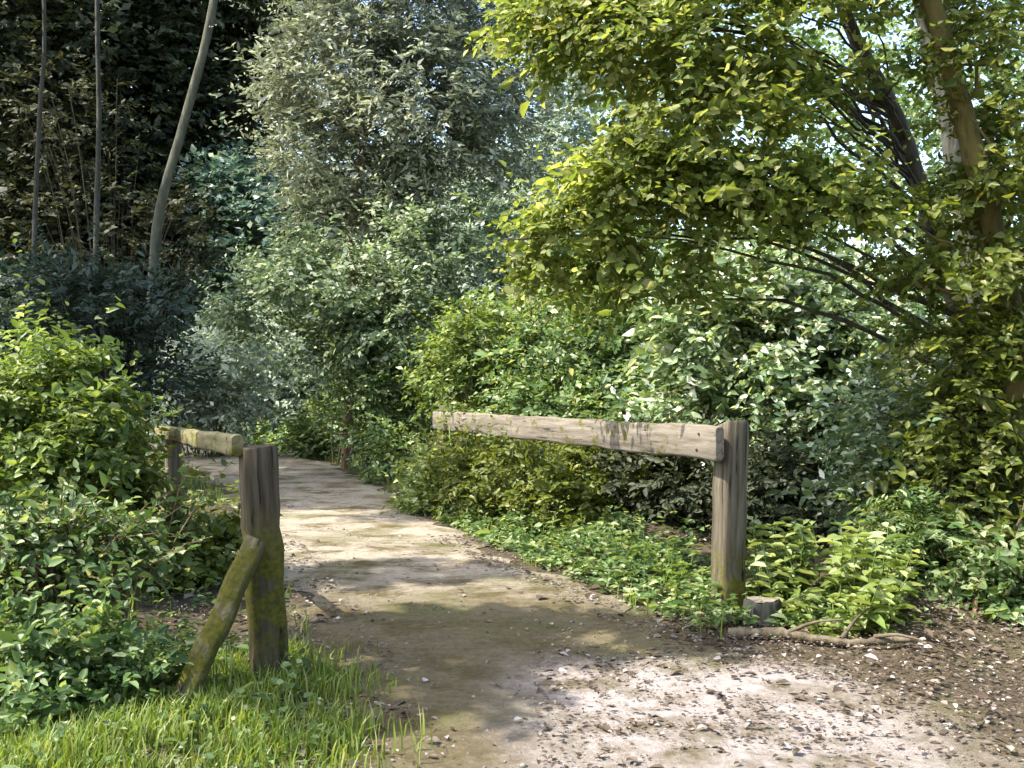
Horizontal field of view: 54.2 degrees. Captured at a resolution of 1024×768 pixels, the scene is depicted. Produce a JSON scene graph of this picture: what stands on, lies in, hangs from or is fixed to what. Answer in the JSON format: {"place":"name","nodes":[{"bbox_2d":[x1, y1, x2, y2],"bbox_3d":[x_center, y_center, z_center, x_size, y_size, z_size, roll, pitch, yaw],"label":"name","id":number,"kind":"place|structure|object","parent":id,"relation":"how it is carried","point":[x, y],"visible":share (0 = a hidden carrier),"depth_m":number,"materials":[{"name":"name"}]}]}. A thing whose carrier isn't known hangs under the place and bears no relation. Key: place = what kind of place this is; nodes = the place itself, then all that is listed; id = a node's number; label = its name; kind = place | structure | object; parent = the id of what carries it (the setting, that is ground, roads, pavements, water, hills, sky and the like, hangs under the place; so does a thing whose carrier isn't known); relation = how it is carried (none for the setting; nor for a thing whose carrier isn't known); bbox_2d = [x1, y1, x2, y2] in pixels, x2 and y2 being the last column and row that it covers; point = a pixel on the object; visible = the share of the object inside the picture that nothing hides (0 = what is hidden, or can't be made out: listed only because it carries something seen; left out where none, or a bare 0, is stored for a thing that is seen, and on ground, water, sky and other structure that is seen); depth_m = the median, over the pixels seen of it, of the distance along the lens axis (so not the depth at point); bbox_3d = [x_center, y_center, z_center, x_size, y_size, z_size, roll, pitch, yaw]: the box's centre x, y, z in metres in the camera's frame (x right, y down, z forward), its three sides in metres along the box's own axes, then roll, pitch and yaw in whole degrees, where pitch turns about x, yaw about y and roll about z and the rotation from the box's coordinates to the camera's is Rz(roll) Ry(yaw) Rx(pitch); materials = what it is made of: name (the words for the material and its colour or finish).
{"place":"outdoors","nodes":[
{"label":"outdoors","id":0,"kind":"place"},
{"bbox_2d":[0,630,436,767],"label":"grass","id":1,"kind":"structure","parent":0,"point":[71,748],"depth_m":3.94,"materials":[{"name":"green plant"}]},
{"bbox_2d":[0,355,1023,767],"bbox_3d":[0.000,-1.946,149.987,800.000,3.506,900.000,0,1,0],"label":"ground","id":2,"kind":"structure","parent":0,"point":[862,675],"depth_m":5.55,"materials":[{"name":"brown soil"}]},
{"bbox_2d":[31,0,45,329],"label":"thin tree","id":3,"kind":"object","parent":2,"relation":"on","point":[37,161],"visible":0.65,"depth_m":14.93,"materials":[{"name":"grey plant"}]},
{"bbox_2d":[93,0,101,308],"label":"thin tree","id":4,"kind":"object","parent":2,"relation":"on","point":[98,133],"visible":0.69,"depth_m":15.93,"materials":[{"name":"grey plant"}]},
{"bbox_2d":[0,232,215,576],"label":"bramble bush","id":5,"kind":"object","parent":2,"relation":"on","point":[57,429],"visible":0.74,"depth_m":6.30,"materials":[{"name":"green plant"}]},
{"bbox_2d":[0,532,227,753],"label":"nettle patch","id":6,"kind":"object","parent":2,"relation":"on","point":[64,678],"visible":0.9,"depth_m":4.32,"materials":[{"name":"green plant"}]},
{"bbox_2d":[0,458,235,637],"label":"bramble bush","id":7,"kind":"object","parent":2,"relation":"on","point":[90,540],"visible":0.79,"depth_m":5.05,"materials":[{"name":"green plant"}]},
{"bbox_2d":[0,206,242,430],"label":"laurel bush","id":8,"kind":"object","parent":2,"relation":"on","point":[124,285],"visible":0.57,"depth_m":12.49,"materials":[{"name":"green plant"}]},
{"bbox_2d":[0,0,243,349],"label":"yew tree","id":9,"kind":"object","parent":2,"relation":"on","point":[61,23],"visible":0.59,"depth_m":23.66,"materials":[{"name":"green plant"}]},
{"bbox_2d":[0,27,250,425],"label":"hazel bush","id":10,"kind":"object","parent":2,"relation":"on","point":[80,161],"visible":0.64,"depth_m":22.07,"materials":[{"name":"green plant"}]},
{"bbox_2d":[0,0,333,423],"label":"dark woodland","id":11,"kind":"object","parent":2,"relation":"on","point":[119,74],"visible":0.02,"depth_m":26.01,"materials":[{"name":"green plant"}]},
{"bbox_2d":[141,0,217,466],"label":"slender tree","id":12,"kind":"object","parent":2,"relation":"on","point":[159,211],"visible":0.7,"depth_m":13.91,"materials":[{"name":"grey plant"}]},
{"bbox_2d":[48,0,321,417],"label":"yew tree","id":13,"kind":"object","parent":2,"relation":"on","point":[243,18],"visible":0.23,"depth_m":25.66,"materials":[{"name":"green plant"}]},
{"bbox_2d":[93,350,295,599],"bbox_3d":[-2.594,1.008,7.406,1.980,2.511,1.763,1,1,38],"label":"hazel bush","id":14,"kind":"object","parent":2,"relation":"on","point":[223,530],"visible":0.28,"depth_m":7.09,"materials":[{"name":"green plant"}]},
{"bbox_2d":[132,279,301,457],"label":"pale shrub","id":15,"kind":"object","parent":2,"relation":"on","point":[223,412],"visible":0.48,"depth_m":17.30,"materials":[{"name":"green plant"}]},
{"bbox_2d":[155,426,287,704],"bbox_3d":[-1.957,0.887,6.402,0.630,1.333,4.353,0,1,-20],"label":"wooden barrier","id":16,"kind":"object","parent":2,"relation":"on","point":[255,574],"visible":0.74,"depth_m":4.79,"materials":[{"name":"wood"}]},
{"bbox_2d":[154,404,329,450],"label":"bramble bush","id":17,"kind":"object","parent":2,"relation":"on","point":[271,435],"visible":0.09,"depth_m":19.56,"materials":[{"name":"green plant"}]},
{"bbox_2d":[208,638,288,692],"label":"dock plant","id":18,"kind":"object","parent":2,"relation":"on","point":[227,659],"visible":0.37,"depth_m":4.71,"materials":[{"name":"green plant"}]},
{"bbox_2d":[143,110,384,424],"bbox_3d":[-5.589,-2.499,23.397,6.631,7.752,5.686,0,1,0],"label":"dark tree","id":19,"kind":"object","parent":2,"relation":"on","point":[246,180],"visible":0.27,"depth_m":23.00,"materials":[{"name":"green plant"}]},
{"bbox_2d":[198,261,386,438],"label":"pale shrub","id":20,"kind":"object","parent":2,"relation":"on","point":[285,403],"visible":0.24,"depth_m":20.48,"materials":[{"name":"green plant"}]},
{"bbox_2d":[264,369,418,461],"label":"hawthorn bush","id":21,"kind":"object","parent":2,"relation":"on","point":[313,449],"visible":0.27,"depth_m":17.05,"materials":[{"name":"green plant"}]},
{"bbox_2d":[169,135,535,470],"bbox_3d":[-2.200,-1.098,14.431,5.322,5.151,3.392,0,1,0],"label":"hazel tree","id":22,"kind":"object","parent":2,"relation":"on","point":[337,298],"visible":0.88,"depth_m":14.10,"materials":[{"name":"green plant"}]},
{"bbox_2d":[271,142,434,463],"bbox_3d":[-2.460,-1.261,16.396,3.091,5.740,2.592,0,1,0],"label":"tree","id":23,"kind":"object","parent":2,"relation":"on","point":[329,211],"visible":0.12,"depth_m":16.25,"materials":[{"name":"green plant"}]},
{"bbox_2d":[26,84,732,413],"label":"pale woodland","id":24,"kind":"object","parent":2,"relation":"on","point":[475,173],"visible":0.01,"depth_m":32.71,"materials":[{"name":"green plant"}]},
{"bbox_2d":[279,273,485,484],"bbox_3d":[-1.903,0.109,14.580,3.631,3.532,2.879,0,1,32],"label":"hawthorn bush","id":25,"kind":"object","parent":2,"relation":"on","point":[385,419],"visible":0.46,"depth_m":14.11,"materials":[{"name":"green plant"}]},
{"bbox_2d":[204,0,593,468],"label":"willow tree","id":26,"kind":"object","parent":2,"relation":"on","point":[390,64],"visible":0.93,"depth_m":14.92,"materials":[{"name":"green plant"}]},
{"bbox_2d":[377,386,491,515],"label":"meadowsweet plant","id":27,"kind":"object","parent":2,"relation":"on","point":[411,499],"visible":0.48,"depth_m":10.67,"materials":[{"name":"green plant"}]},
{"bbox_2d":[370,259,562,451],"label":"dogwood bush","id":28,"kind":"object","parent":2,"relation":"on","point":[464,336],"visible":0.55,"depth_m":12.88,"materials":[{"name":"green plant"}]},
{"bbox_2d":[0,434,976,767],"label":"undergrowth","id":29,"kind":"object","parent":2,"relation":"on","point":[552,548],"visible":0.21,"depth_m":6.91,"materials":[{"name":"green plant"}]},
{"bbox_2d":[107,444,898,709],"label":"verge grass","id":30,"kind":"structure","parent":2,"relation":"on","point":[302,623],"depth_m":7.03,"materials":[{"name":"green plant"}]},
{"bbox_2d":[328,16,683,408],"bbox_3d":[-0.091,-4.173,22.266,8.442,10.527,5.303,0,1,0],"label":"aspen tree","id":31,"kind":"object","parent":2,"relation":"on","point":[479,277],"visible":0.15,"depth_m":21.95,"materials":[{"name":"green plant"}]},
{"bbox_2d":[0,516,1023,767],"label":"leaf litter","id":32,"kind":"object","parent":2,"relation":"on","point":[840,688],"visible":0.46,"depth_m":4.84,"materials":[{"name":"brown plant"}]},
{"bbox_2d":[728,606,922,647],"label":"fallen branch","id":33,"kind":"object","parent":32,"relation":"on","point":[883,639],"visible":0.93,"depth_m":5.49,"materials":[{"name":"brown wood"}]},
{"bbox_2d":[398,391,660,539],"bbox_3d":[0.168,0.907,10.050,3.145,1.686,2.152,0,1,35],"label":"hawthorn bush","id":34,"kind":"object","parent":2,"relation":"on","point":[502,473],"visible":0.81,"depth_m":9.57,"materials":[{"name":"green plant"}]},
{"bbox_2d":[427,237,708,479],"bbox_3d":[1.063,-0.251,12.440,3.926,3.645,3.785,0,1,31],"label":"hazel bush","id":35,"kind":"object","parent":2,"relation":"on","point":[616,348],"visible":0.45,"depth_m":11.89,"materials":[{"name":"green plant"}]},
{"bbox_2d":[433,405,749,615],"bbox_3d":[0.264,0.851,9.082,0.277,1.324,6.287,0,1,-20],"label":"wooden barrier","id":36,"kind":"object","parent":2,"relation":"on","point":[724,446],"visible":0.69,"depth_m":6.31,"materials":[{"name":"wood"}]},
{"bbox_2d":[546,513,679,571],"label":"nettle plant","id":37,"kind":"object","parent":2,"relation":"on","point":[609,539],"visible":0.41,"depth_m":7.63,"materials":[{"name":"green plant"}]},
{"bbox_2d":[611,532,710,599],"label":"nettle plant","id":38,"kind":"object","parent":2,"relation":"on","point":[672,565],"visible":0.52,"depth_m":7.00,"materials":[{"name":"green plant"}]},
{"bbox_2d":[554,387,863,549],"bbox_3d":[1.867,0.925,8.909,3.080,1.809,1.888,0,1,34],"label":"holly bush","id":39,"kind":"object","parent":2,"relation":"on","point":[675,475],"visible":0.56,"depth_m":8.63,"materials":[{"name":"green plant"}]},
{"bbox_2d":[451,0,999,523],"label":"maple tree","id":40,"kind":"object","parent":2,"relation":"on","point":[697,170],"visible":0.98,"depth_m":6.83,"materials":[{"name":"green plant"}]},
{"bbox_2d":[597,216,917,505],"bbox_3d":[2.486,-0.321,9.851,3.307,3.818,2.911,0,1,0],"label":"elder bush","id":41,"kind":"object","parent":2,"relation":"on","point":[691,379],"visible":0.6,"depth_m":9.55,"materials":[{"name":"green plant"}]},
{"bbox_2d":[739,596,793,629],"bbox_3d":[1.503,1.404,5.963,0.442,0.252,0.409,0,1,0],"label":"tree stump","id":42,"kind":"object","parent":2,"relation":"on","point":[768,608],"visible":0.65,"depth_m":5.88,"materials":[{"name":"grey wood"}]},
{"bbox_2d":[533,0,1023,405],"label":"woodland","id":43,"kind":"object","parent":2,"relation":"on","point":[914,113],"visible":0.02,"depth_m":32.27,"materials":[{"name":"green plant"}]},
{"bbox_2d":[745,516,820,620],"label":"nettle plant","id":44,"kind":"object","parent":2,"relation":"on","point":[800,539],"visible":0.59,"depth_m":6.29,"materials":[{"name":"green plant"}]},
{"bbox_2d":[714,263,959,516],"bbox_3d":[3.289,0.258,9.628,2.876,3.002,2.327,0,1,0],"label":"elder bush","id":45,"kind":"object","parent":2,"relation":"on","point":[813,424],"visible":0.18,"depth_m":9.32,"materials":[{"name":"green plant"}]},
{"bbox_2d":[748,519,929,636],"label":"nettle plant","id":46,"kind":"object","parent":2,"relation":"on","point":[863,564],"visible":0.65,"depth_m":5.93,"materials":[{"name":"green plant"}]},
{"bbox_2d":[759,583,920,638],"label":"nettle plant","id":47,"kind":"object","parent":2,"relation":"on","point":[841,625],"visible":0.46,"depth_m":5.64,"materials":[{"name":"green plant"}]},
{"bbox_2d":[753,451,1011,598],"bbox_3d":[2.675,1.201,6.466,1.431,1.556,1.635,-1,1,-37],"label":"fern clump","id":48,"kind":"object","parent":2,"relation":"on","point":[930,521],"visible":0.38,"depth_m":6.36,"materials":[{"name":"green plant"}]},
{"bbox_2d":[767,321,1022,565],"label":"privet bush","id":49,"kind":"object","parent":2,"relation":"on","point":[861,426],"visible":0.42,"depth_m":7.23,"materials":[{"name":"green plant"}]},
{"bbox_2d":[833,0,1023,528],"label":"alder tree","id":50,"kind":"object","parent":2,"relation":"on","point":[985,183],"visible":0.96,"depth_m":6.78,"materials":[{"name":"olive green leaf"},{"name":"dark grey-brown bark"}]},
{"bbox_2d":[839,295,1023,571],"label":"hazel bush","id":51,"kind":"object","parent":2,"relation":"on","point":[997,512],"visible":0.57,"depth_m":6.62,"materials":[{"name":"green plant"}]},
{"bbox_2d":[905,494,1023,629],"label":"bramble bush","id":52,"kind":"object","parent":2,"relation":"on","point":[998,587],"visible":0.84,"depth_m":5.93,"materials":[{"name":"green plant"}]},
{"bbox_2d":[912,0,1023,322],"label":"ash tree","id":53,"kind":"object","parent":2,"relation":"on","point":[951,145],"visible":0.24,"depth_m":10.90,"materials":[{"name":"grey plant"}]},
{"bbox_2d":[0,0,1023,345],"label":"sky","id":54,"kind":"structure","parent":0,"point":[894,38],"materials":[{"name":"white"}]},
{"bbox_2d":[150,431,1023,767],"bbox_3d":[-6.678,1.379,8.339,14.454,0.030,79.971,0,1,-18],"label":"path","id":55,"kind":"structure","parent":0,"point":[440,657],"depth_m":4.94,"materials":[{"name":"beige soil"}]}
]}

